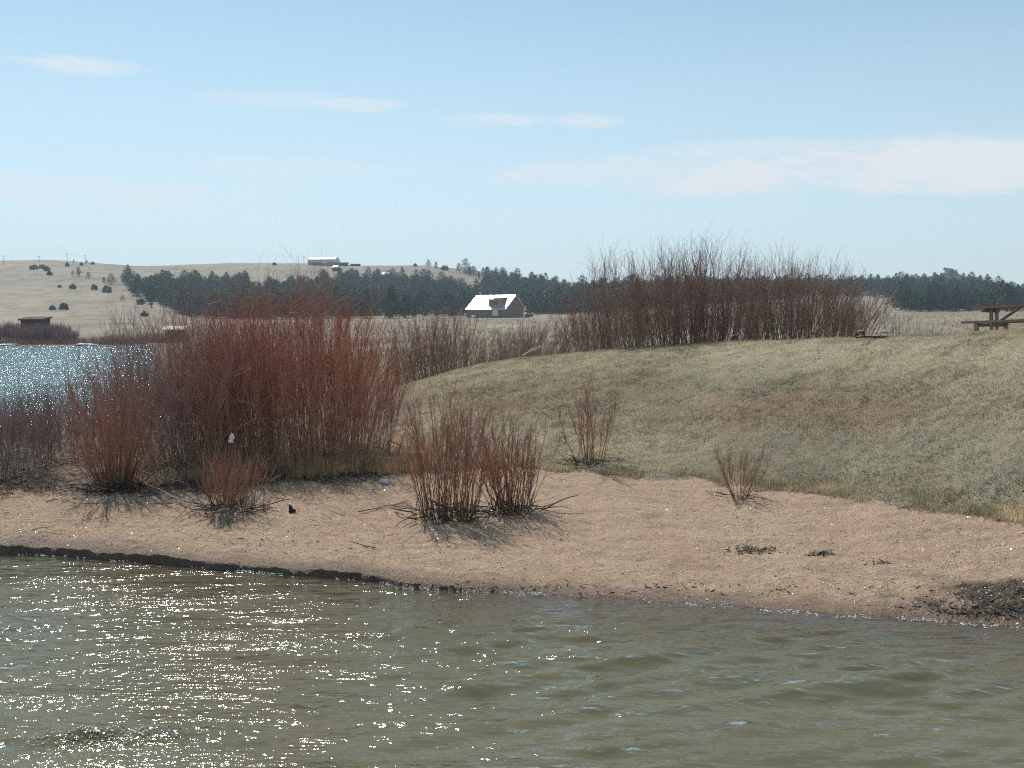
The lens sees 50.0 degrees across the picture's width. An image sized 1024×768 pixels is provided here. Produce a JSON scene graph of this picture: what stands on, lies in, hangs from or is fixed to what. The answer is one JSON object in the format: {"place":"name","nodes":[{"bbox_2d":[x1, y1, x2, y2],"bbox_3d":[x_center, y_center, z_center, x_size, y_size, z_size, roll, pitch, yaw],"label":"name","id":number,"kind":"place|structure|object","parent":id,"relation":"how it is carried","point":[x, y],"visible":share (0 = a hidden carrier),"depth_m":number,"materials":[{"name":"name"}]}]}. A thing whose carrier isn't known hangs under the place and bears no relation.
{"place":"outdoors","nodes":[
{"label":"outdoors","id":0,"kind":"place"},
{"bbox_2d":[118,416,444,486],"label":"dry grass","id":1,"kind":"structure","parent":0,"point":[378,468],"depth_m":19.02,"materials":[{"name":"plant"}]},
{"bbox_2d":[0,346,1023,767],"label":"water","id":2,"kind":"structure","parent":0,"point":[246,672],"depth_m":9.22,"materials":[{"name":"liquid"}]},
{"bbox_2d":[3,554,1023,754],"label":"foam","id":3,"kind":"object","parent":2,"relation":"on","point":[797,611],"visible":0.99,"depth_m":11.12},
{"bbox_2d":[0,260,1023,639],"bbox_3d":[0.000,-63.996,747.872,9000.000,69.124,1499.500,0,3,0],"label":"ground","id":4,"kind":"structure","parent":0,"point":[24,292],"depth_m":15.75,"materials":[{"name":"beige sand"}]},
{"bbox_2d":[0,318,32,339],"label":"shore brush","id":5,"kind":"object","parent":4,"relation":"on","point":[5,333],"visible":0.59,"depth_m":159.09,"materials":[{"name":"brown plant"}]},
{"bbox_2d":[8,322,51,342],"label":"shore brush","id":6,"kind":"object","parent":4,"relation":"on","point":[28,332],"visible":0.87,"depth_m":157.00,"materials":[{"name":"brown plant"}]},
{"bbox_2d":[18,317,52,326],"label":"wooden shed","id":7,"kind":"structure","parent":4,"relation":"on","point":[36,320],"depth_m":166.51,"materials":[{"name":"wood"}]},
{"bbox_2d":[0,365,87,484],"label":"willow shrub","id":8,"kind":"object","parent":4,"relation":"on","point":[42,423],"visible":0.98,"depth_m":18.79,"materials":[{"name":"brown plant"}]},
{"bbox_2d":[38,321,71,340],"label":"shore brush","id":9,"kind":"object","parent":4,"relation":"on","point":[54,327],"visible":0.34,"depth_m":159.05,"materials":[{"name":"brown plant"}]},
{"bbox_2d":[58,302,68,309],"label":"juniper bush","id":10,"kind":"object","parent":4,"relation":"on","point":[63,305],"visible":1,"depth_m":385.97,"materials":[{"name":"green plant"}]},
{"bbox_2d":[48,327,79,342],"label":"shore brush","id":11,"kind":"object","parent":4,"relation":"on","point":[68,335],"visible":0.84,"depth_m":156.16,"materials":[{"name":"brown plant"}]},
{"bbox_2d":[0,364,153,465],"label":"willow shrub","id":12,"kind":"object","parent":4,"relation":"on","point":[55,413],"visible":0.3,"depth_m":20.68,"materials":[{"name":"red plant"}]},
{"bbox_2d":[75,343,99,345],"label":"snow patch","id":13,"kind":"object","parent":4,"relation":"on","point":[82,344],"visible":0.84,"depth_m":151.98,"materials":[{"name":"white snow"}]},
{"bbox_2d":[0,330,187,344],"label":"undergrowth","id":14,"kind":"object","parent":4,"relation":"on","point":[40,341],"visible":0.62,"depth_m":154.63,"materials":[{"name":"brown plant"}]},
{"bbox_2d":[101,285,111,292],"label":"juniper bush","id":15,"kind":"object","parent":4,"relation":"on","point":[104,289],"visible":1,"depth_m":489.96,"materials":[{"name":"green plant"}]},
{"bbox_2d":[46,338,181,496],"bbox_3d":[-6.294,0.550,17.381,2.022,2.535,2.046,-1,3,-22],"label":"willow shrub","id":16,"kind":"object","parent":4,"relation":"on","point":[124,481],"visible":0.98,"depth_m":17.36,"materials":[{"name":"orange plant"}]},
{"bbox_2d":[54,345,203,450],"bbox_3d":[-7.153,0.261,21.491,3.281,2.291,3.159,0,3,0],"label":"willow shrub","id":17,"kind":"object","parent":4,"relation":"on","point":[102,376],"visible":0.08,"depth_m":21.25,"materials":[{"name":"brown plant"}]},
{"bbox_2d":[125,275,145,295],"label":"pine tree","id":18,"kind":"object","parent":4,"relation":"on","point":[139,283],"visible":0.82,"depth_m":485.76,"materials":[{"name":"green plant"}]},
{"bbox_2d":[136,298,144,304],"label":"juniper bush","id":19,"kind":"object","parent":4,"relation":"on","point":[140,301],"visible":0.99,"depth_m":428.58,"materials":[{"name":"green plant"}]},
{"bbox_2d":[135,276,159,299],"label":"pine tree","id":20,"kind":"object","parent":4,"relation":"on","point":[145,280],"visible":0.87,"depth_m":471.38,"materials":[{"name":"green plant"}]},
{"bbox_2d":[143,280,153,299],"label":"pine tree","id":21,"kind":"object","parent":4,"relation":"on","point":[149,287],"visible":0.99,"depth_m":469.20,"materials":[{"name":"green plant"}]},
{"bbox_2d":[136,275,162,293],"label":"pine tree","id":22,"kind":"object","parent":4,"relation":"on","point":[153,276],"visible":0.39,"depth_m":482.47,"materials":[{"name":"green plant"}]},
{"bbox_2d":[138,470,189,485],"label":"fallen branch","id":23,"kind":"object","parent":4,"relation":"on","point":[162,476],"visible":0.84,"depth_m":17.77,"materials":[{"name":"brown wood"}]},
{"bbox_2d":[49,260,294,485],"bbox_3d":[-5.886,-0.218,19.497,4.288,3.981,5.227,0,3,0],"label":"willow shrub","id":24,"kind":"object","parent":4,"relation":"on","point":[162,452],"visible":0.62,"depth_m":18.73,"materials":[{"name":"brown plant"}]},
{"bbox_2d":[137,470,209,524],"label":"fallen branch","id":25,"kind":"object","parent":4,"relation":"on","point":[161,490],"visible":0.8,"depth_m":16.67,"materials":[{"name":"brown wood"}]},
{"bbox_2d":[162,326,186,339],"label":"lake shelter","id":26,"kind":"object","parent":4,"relation":"on","point":[172,330],"visible":0.07,"depth_m":157.89,"materials":[{"name":"white paint"}]},
{"bbox_2d":[178,269,193,285],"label":"pine tree","id":27,"kind":"object","parent":4,"relation":"on","point":[184,271],"visible":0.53,"depth_m":542.71,"materials":[{"name":"green plant"}]},
{"bbox_2d":[192,297,199,316],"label":"pine tree","id":28,"kind":"object","parent":4,"relation":"on","point":[196,302],"visible":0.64,"depth_m":400.06,"materials":[{"name":"green plant"}]},
{"bbox_2d":[180,496,219,516],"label":"fallen branch","id":29,"kind":"object","parent":4,"relation":"on","point":[200,507],"visible":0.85,"depth_m":15.78,"materials":[{"name":"brown wood"}]},
{"bbox_2d":[205,292,226,313],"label":"pine tree","id":30,"kind":"object","parent":4,"relation":"on","point":[215,304],"visible":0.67,"depth_m":363.05,"materials":[{"name":"green plant"}]},
{"bbox_2d":[208,291,224,316],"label":"pine tree","id":31,"kind":"object","parent":4,"relation":"on","point":[216,302],"visible":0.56,"depth_m":363.96,"materials":[{"name":"green plant"}]},
{"bbox_2d":[207,287,227,301],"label":"pine tree","id":32,"kind":"object","parent":4,"relation":"on","point":[221,289],"visible":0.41,"depth_m":411.80,"materials":[{"name":"green plant"}]},
{"bbox_2d":[107,265,341,477],"bbox_3d":[-5.117,-0.293,19.509,3.788,3.771,3.523,2,4,34],"label":"willow shrub","id":33,"kind":"object","parent":4,"relation":"on","point":[224,400],"visible":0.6,"depth_m":18.95,"materials":[{"name":"red plant"}]},
{"bbox_2d":[227,277,237,291],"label":"pine tree","id":34,"kind":"object","parent":4,"relation":"on","point":[234,279],"visible":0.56,"depth_m":532.68,"materials":[{"name":"green plant"}]},
{"bbox_2d":[177,431,289,527],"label":"willow shrub","id":35,"kind":"object","parent":4,"relation":"on","point":[231,497],"visible":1,"depth_m":15.86,"materials":[{"name":"orange plant"}]},
{"bbox_2d":[224,295,243,317],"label":"pine tree","id":36,"kind":"object","parent":4,"relation":"on","point":[235,298],"visible":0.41,"depth_m":338.64,"materials":[{"name":"green plant"}]},
{"bbox_2d":[0,451,474,547],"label":"twig litter","id":37,"kind":"object","parent":4,"relation":"on","point":[3,480],"visible":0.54,"depth_m":17.74,"materials":[{"name":"brown wood"}]},
{"bbox_2d":[247,291,265,318],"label":"pine tree","id":38,"kind":"object","parent":4,"relation":"on","point":[257,302],"visible":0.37,"depth_m":338.86,"materials":[{"name":"green plant"}]},
{"bbox_2d":[271,291,291,318],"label":"pine tree","id":39,"kind":"object","parent":4,"relation":"on","point":[283,303],"visible":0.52,"depth_m":338.50,"materials":[{"name":"green plant"}]},
{"bbox_2d":[156,245,427,482],"bbox_3d":[-3.825,-0.514,20.227,4.892,4.217,4.932,2,4,28],"label":"willow thicket","id":40,"kind":"object","parent":4,"relation":"on","point":[339,365],"visible":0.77,"depth_m":19.59,"materials":[{"name":"red plant"}]},
{"bbox_2d":[308,257,339,265],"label":"metal barn","id":41,"kind":"structure","parent":4,"relation":"on","point":[326,261],"depth_m":773.34,"materials":[{"name":"metal"}]},
{"bbox_2d":[326,289,345,317],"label":"pine tree","id":42,"kind":"object","parent":4,"relation":"on","point":[335,292],"visible":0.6,"depth_m":338.96,"materials":[{"name":"green plant"}]},
{"bbox_2d":[345,297,357,315],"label":"pine tree","id":43,"kind":"object","parent":4,"relation":"on","point":[350,307],"visible":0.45,"depth_m":339.28,"materials":[{"name":"green plant"}]},
{"bbox_2d":[355,288,375,317],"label":"pine tree","id":44,"kind":"object","parent":4,"relation":"on","point":[367,294],"visible":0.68,"depth_m":344.19,"materials":[{"name":"green plant"}]},
{"bbox_2d":[374,297,393,316],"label":"pine tree","id":45,"kind":"object","parent":4,"relation":"on","point":[384,304],"visible":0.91,"depth_m":339.16,"materials":[{"name":"green plant"}]},
{"bbox_2d":[358,496,415,511],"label":"fallen branch","id":46,"kind":"object","parent":4,"relation":"on","point":[387,505],"visible":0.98,"depth_m":16.28,"materials":[{"name":"brown wood"}]},
{"bbox_2d":[374,292,400,315],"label":"pine tree","id":47,"kind":"object","parent":4,"relation":"on","point":[383,295],"visible":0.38,"depth_m":357.14,"materials":[{"name":"green plant"}]},
{"bbox_2d":[384,301,394,316],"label":"pine tree","id":48,"kind":"object","parent":4,"relation":"on","point":[389,309],"visible":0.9,"depth_m":338.57,"materials":[{"name":"green plant"}]},
{"bbox_2d":[377,290,402,317],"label":"pine tree","id":49,"kind":"object","parent":4,"relation":"on","point":[391,292],"visible":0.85,"depth_m":341.63,"materials":[{"name":"green plant"}]},
{"bbox_2d":[382,284,399,317],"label":"pine tree","id":50,"kind":"object","parent":4,"relation":"on","point":[393,287],"visible":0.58,"depth_m":344.57,"materials":[{"name":"green plant"}]},
{"bbox_2d":[398,292,413,317],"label":"pine tree","id":51,"kind":"object","parent":4,"relation":"on","point":[404,303],"visible":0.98,"depth_m":342.06,"materials":[{"name":"green plant"}]},
{"bbox_2d":[407,296,424,316],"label":"pine tree","id":52,"kind":"object","parent":4,"relation":"on","point":[415,306],"visible":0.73,"depth_m":355.14,"materials":[{"name":"green plant"}]},
{"bbox_2d":[424,270,432,280],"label":"pine tree","id":53,"kind":"object","parent":4,"relation":"on","point":[428,274],"visible":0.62,"depth_m":628.71,"materials":[{"name":"green plant"}]},
{"bbox_2d":[380,295,486,384],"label":"willow shrub","id":54,"kind":"object","parent":4,"relation":"on","point":[437,349],"visible":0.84,"depth_m":38.18,"materials":[{"name":"brown plant"}]},
{"bbox_2d":[444,296,460,316],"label":"pine tree","id":55,"kind":"object","parent":4,"relation":"on","point":[452,297],"visible":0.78,"depth_m":355.65,"materials":[{"name":"green plant"}]},
{"bbox_2d":[384,358,522,526],"bbox_3d":[-0.918,0.824,15.573,1.999,2.415,1.767,2,3,26],"label":"willow shrub","id":56,"kind":"object","parent":4,"relation":"on","point":[463,511],"visible":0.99,"depth_m":15.45,"materials":[{"name":"orange plant"}]},
{"bbox_2d":[456,288,471,314],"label":"pine tree","id":57,"kind":"object","parent":4,"relation":"on","point":[464,298],"visible":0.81,"depth_m":428.21,"materials":[{"name":"green plant"}]},
{"bbox_2d":[472,278,482,294],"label":"pine tree","id":58,"kind":"object","parent":4,"relation":"on","point":[477,281],"visible":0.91,"depth_m":588.52,"materials":[{"name":"green plant"}]},
{"bbox_2d":[440,319,548,371],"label":"willow shrub","id":59,"kind":"object","parent":4,"relation":"on","point":[483,357],"visible":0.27,"depth_m":43.16,"materials":[{"name":"brown plant"}]},
{"bbox_2d":[465,295,525,317],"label":"log house","id":60,"kind":"structure","parent":4,"relation":"on","point":[500,306],"depth_m":332.15,"materials":[{"name":"wood"}]},
{"bbox_2d":[0,469,1023,624],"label":"pebbles","id":61,"kind":"object","parent":4,"relation":"on","point":[993,561],"visible":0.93,"depth_m":14.25,"materials":[{"name":"stone"}]},
{"bbox_2d":[459,401,577,521],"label":"willow shrub","id":62,"kind":"object","parent":4,"relation":"on","point":[499,501],"visible":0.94,"depth_m":15.89,"materials":[{"name":"orange plant"}]},
{"bbox_2d":[525,292,538,313],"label":"pine tree","id":63,"kind":"object","parent":4,"relation":"on","point":[530,305],"visible":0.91,"depth_m":405.28,"materials":[{"name":"green plant"}]},
{"bbox_2d":[526,289,546,310],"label":"pine tree","id":64,"kind":"object","parent":4,"relation":"on","point":[540,296],"visible":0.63,"depth_m":431.71,"materials":[{"name":"green plant"}]},
{"bbox_2d":[522,343,553,356],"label":"fallen branch","id":65,"kind":"object","parent":4,"relation":"on","point":[535,348],"visible":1,"depth_m":35.93,"materials":[{"name":"brown wood"}]},
{"bbox_2d":[542,293,549,312],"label":"pine tree","id":66,"kind":"object","parent":4,"relation":"on","point":[546,295],"visible":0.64,"depth_m":437.40,"materials":[{"name":"green plant"}]},
{"bbox_2d":[545,294,561,314],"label":"pine tree","id":67,"kind":"object","parent":4,"relation":"on","point":[554,302],"visible":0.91,"depth_m":403.49,"materials":[{"name":"green plant"}]},
{"bbox_2d":[487,304,627,361],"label":"willow shrub","id":68,"kind":"object","parent":4,"relation":"on","point":[562,348],"visible":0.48,"depth_m":40.06,"materials":[{"name":"brown plant"}]},
{"bbox_2d":[551,287,563,313],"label":"pine tree","id":69,"kind":"object","parent":4,"relation":"on","point":[556,292],"visible":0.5,"depth_m":428.15,"materials":[{"name":"green plant"}]},
{"bbox_2d":[557,291,566,313],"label":"pine tree","id":70,"kind":"object","parent":4,"relation":"on","point":[561,296],"visible":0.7,"depth_m":422.95,"materials":[{"name":"green plant"}]},
{"bbox_2d":[120,259,1023,318],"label":"pine woods","id":71,"kind":"object","parent":4,"relation":"on","point":[494,282],"visible":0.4,"depth_m":577.23,"materials":[{"name":"plant"}]},
{"bbox_2d":[548,361,627,468],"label":"willow shrub","id":72,"kind":"object","parent":4,"relation":"on","point":[591,450],"visible":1,"depth_m":19.34,"materials":[{"name":"orange plant"}]},
{"bbox_2d":[537,237,659,352],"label":"willow shrub","id":73,"kind":"object","parent":4,"relation":"on","point":[602,327],"visible":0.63,"depth_m":35.20,"materials":[{"name":"brown plant"}]},
{"bbox_2d":[181,312,1023,386],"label":"field grass","id":74,"kind":"structure","parent":4,"relation":"on","point":[548,330],"depth_m":125.00,"materials":[{"name":"beige plant"}]},
{"bbox_2d":[230,528,1023,619],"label":"wrack debris","id":75,"kind":"object","parent":4,"relation":"on","point":[1010,607],"visible":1,"depth_m":11.60,"materials":[{"name":"brown plant"}]},
{"bbox_2d":[592,230,779,352],"bbox_3d":[5.329,-2.865,32.806,5.488,4.142,4.934,-3,4,-43],"label":"willow shrub","id":76,"kind":"object","parent":4,"relation":"on","point":[675,325],"visible":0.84,"depth_m":32.29,"materials":[{"name":"brown plant"}]},
{"bbox_2d":[706,440,772,501],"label":"willow shrub","id":77,"kind":"object","parent":4,"relation":"on","point":[733,495],"visible":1,"depth_m":16.58,"materials":[{"name":"orange plant"}]},
{"bbox_2d":[716,229,888,340],"bbox_3d":[7.958,-2.641,30.671,4.954,3.518,4.148,0,3,0],"label":"willow shrub","id":78,"kind":"object","parent":4,"relation":"on","point":[805,317],"visible":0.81,"depth_m":30.24,"materials":[{"name":"brown plant"}]},
{"bbox_2d":[799,261,921,337],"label":"willow shrub","id":79,"kind":"object","parent":4,"relation":"on","point":[852,319],"visible":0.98,"depth_m":28.86,"materials":[{"name":"brown plant"}]},
{"bbox_2d":[855,330,887,338],"bbox_3d":[7.995,-1.109,24.477,0.758,0.186,0.267,0,3,0],"label":"fallen rack","id":80,"kind":"object","parent":4,"relation":"on","point":[866,336],"visible":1,"depth_m":24.37,"materials":[{"name":"metal"}]},
{"bbox_2d":[880,311,912,335],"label":"dry weed","id":81,"kind":"object","parent":4,"relation":"on","point":[896,326],"visible":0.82,"depth_m":27.49,"materials":[{"name":"beige plant"}]},
{"bbox_2d":[890,285,907,308],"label":"pine tree","id":82,"kind":"object","parent":4,"relation":"on","point":[898,297],"visible":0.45,"depth_m":395.46,"materials":[{"name":"green plant"}]},
{"bbox_2d":[888,280,913,309],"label":"pine tree","id":83,"kind":"object","parent":4,"relation":"on","point":[901,286],"visible":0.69,"depth_m":390.84,"materials":[{"name":"green plant"}]},
{"bbox_2d":[898,288,913,310],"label":"pine tree","id":84,"kind":"object","parent":4,"relation":"on","point":[907,296],"visible":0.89,"depth_m":366.39,"materials":[{"name":"green plant"}]},
{"bbox_2d":[906,299,915,311],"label":"pine tree","id":85,"kind":"object","parent":4,"relation":"on","point":[910,306],"visible":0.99,"depth_m":358.33,"materials":[{"name":"green plant"}]},
{"bbox_2d":[909,315,947,333],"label":"dry weed","id":86,"kind":"object","parent":4,"relation":"on","point":[925,329],"visible":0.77,"depth_m":26.92,"materials":[{"name":"beige plant"}]},
{"bbox_2d":[919,284,938,311],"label":"pine tree","id":87,"kind":"object","parent":4,"relation":"on","point":[929,289],"visible":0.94,"depth_m":359.54,"materials":[{"name":"green plant"}]},
{"bbox_2d":[923,295,941,309],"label":"pine tree","id":88,"kind":"object","parent":4,"relation":"on","point":[934,302],"visible":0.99,"depth_m":357.76,"materials":[{"name":"green plant"}]},
{"bbox_2d":[937,286,950,311],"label":"pine tree","id":89,"kind":"object","parent":4,"relation":"on","point":[941,297],"visible":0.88,"depth_m":366.42,"materials":[{"name":"green plant"}]},
{"bbox_2d":[943,268,962,279],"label":"rock outcrop","id":90,"kind":"object","parent":4,"relation":"on","point":[949,272],"visible":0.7,"depth_m":711.05,"materials":[{"name":"stone"}]},
{"bbox_2d":[946,289,960,310],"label":"pine tree","id":91,"kind":"object","parent":4,"relation":"on","point":[951,299],"visible":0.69,"depth_m":371.07,"materials":[{"name":"green plant"}]},
{"bbox_2d":[953,298,960,311],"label":"pine tree","id":92,"kind":"object","parent":4,"relation":"on","point":[954,304],"visible":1,"depth_m":339.69,"materials":[{"name":"green plant"}]},
{"bbox_2d":[950,288,965,309],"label":"pine tree","id":93,"kind":"object","parent":4,"relation":"on","point":[958,293],"visible":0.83,"depth_m":371.76,"materials":[{"name":"green plant"}]},
{"bbox_2d":[960,289,967,310],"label":"pine tree","id":94,"kind":"object","parent":4,"relation":"on","point":[964,299],"visible":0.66,"depth_m":383.01,"materials":[{"name":"green plant"}]},
{"bbox_2d":[969,291,989,310],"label":"pine tree","id":95,"kind":"object","parent":4,"relation":"on","point":[982,297],"visible":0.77,"depth_m":344.71,"materials":[{"name":"green plant"}]},
{"bbox_2d":[961,304,1023,331],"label":"picnic table","id":96,"kind":"object","parent":4,"relation":"on","point":[991,323],"visible":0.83,"depth_m":24.93,"materials":[{"name":"brown wood"}]},
{"bbox_2d":[990,279,1006,304],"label":"pine tree","id":97,"kind":"object","parent":4,"relation":"on","point":[999,291],"visible":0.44,"depth_m":381.60,"materials":[{"name":"green plant"}]},
{"bbox_2d":[996,281,1015,310],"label":"pine tree","id":98,"kind":"object","parent":4,"relation":"on","point":[1010,289],"visible":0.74,"depth_m":357.33,"materials":[{"name":"green plant"}]},
{"bbox_2d":[1002,294,1011,311],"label":"pine tree","id":99,"kind":"object","parent":4,"relation":"on","point":[1006,299],"visible":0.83,"depth_m":338.19,"materials":[{"name":"green plant"}]},
{"bbox_2d":[1010,298,1018,310],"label":"pine tree","id":100,"kind":"object","parent":4,"relation":"on","point":[1014,303],"visible":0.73,"depth_m":337.76,"materials":[{"name":"green plant"}]},
{"bbox_2d":[0,0,1023,287],"label":"sky","id":101,"kind":"structure","parent":0,"point":[525,135],"materials":[{"name":"blue"}]},
{"bbox_2d":[383,327,1023,524],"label":"grass","id":102,"kind":"structure","parent":0,"point":[564,357],"depth_m":21.84,"materials":[{"name":"beige plant"}]},
{"bbox_2d":[444,455,1023,525],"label":"tall grass","id":103,"kind":"structure","parent":0,"point":[841,492],"depth_m":16.69,"materials":[{"name":"beige plant"}]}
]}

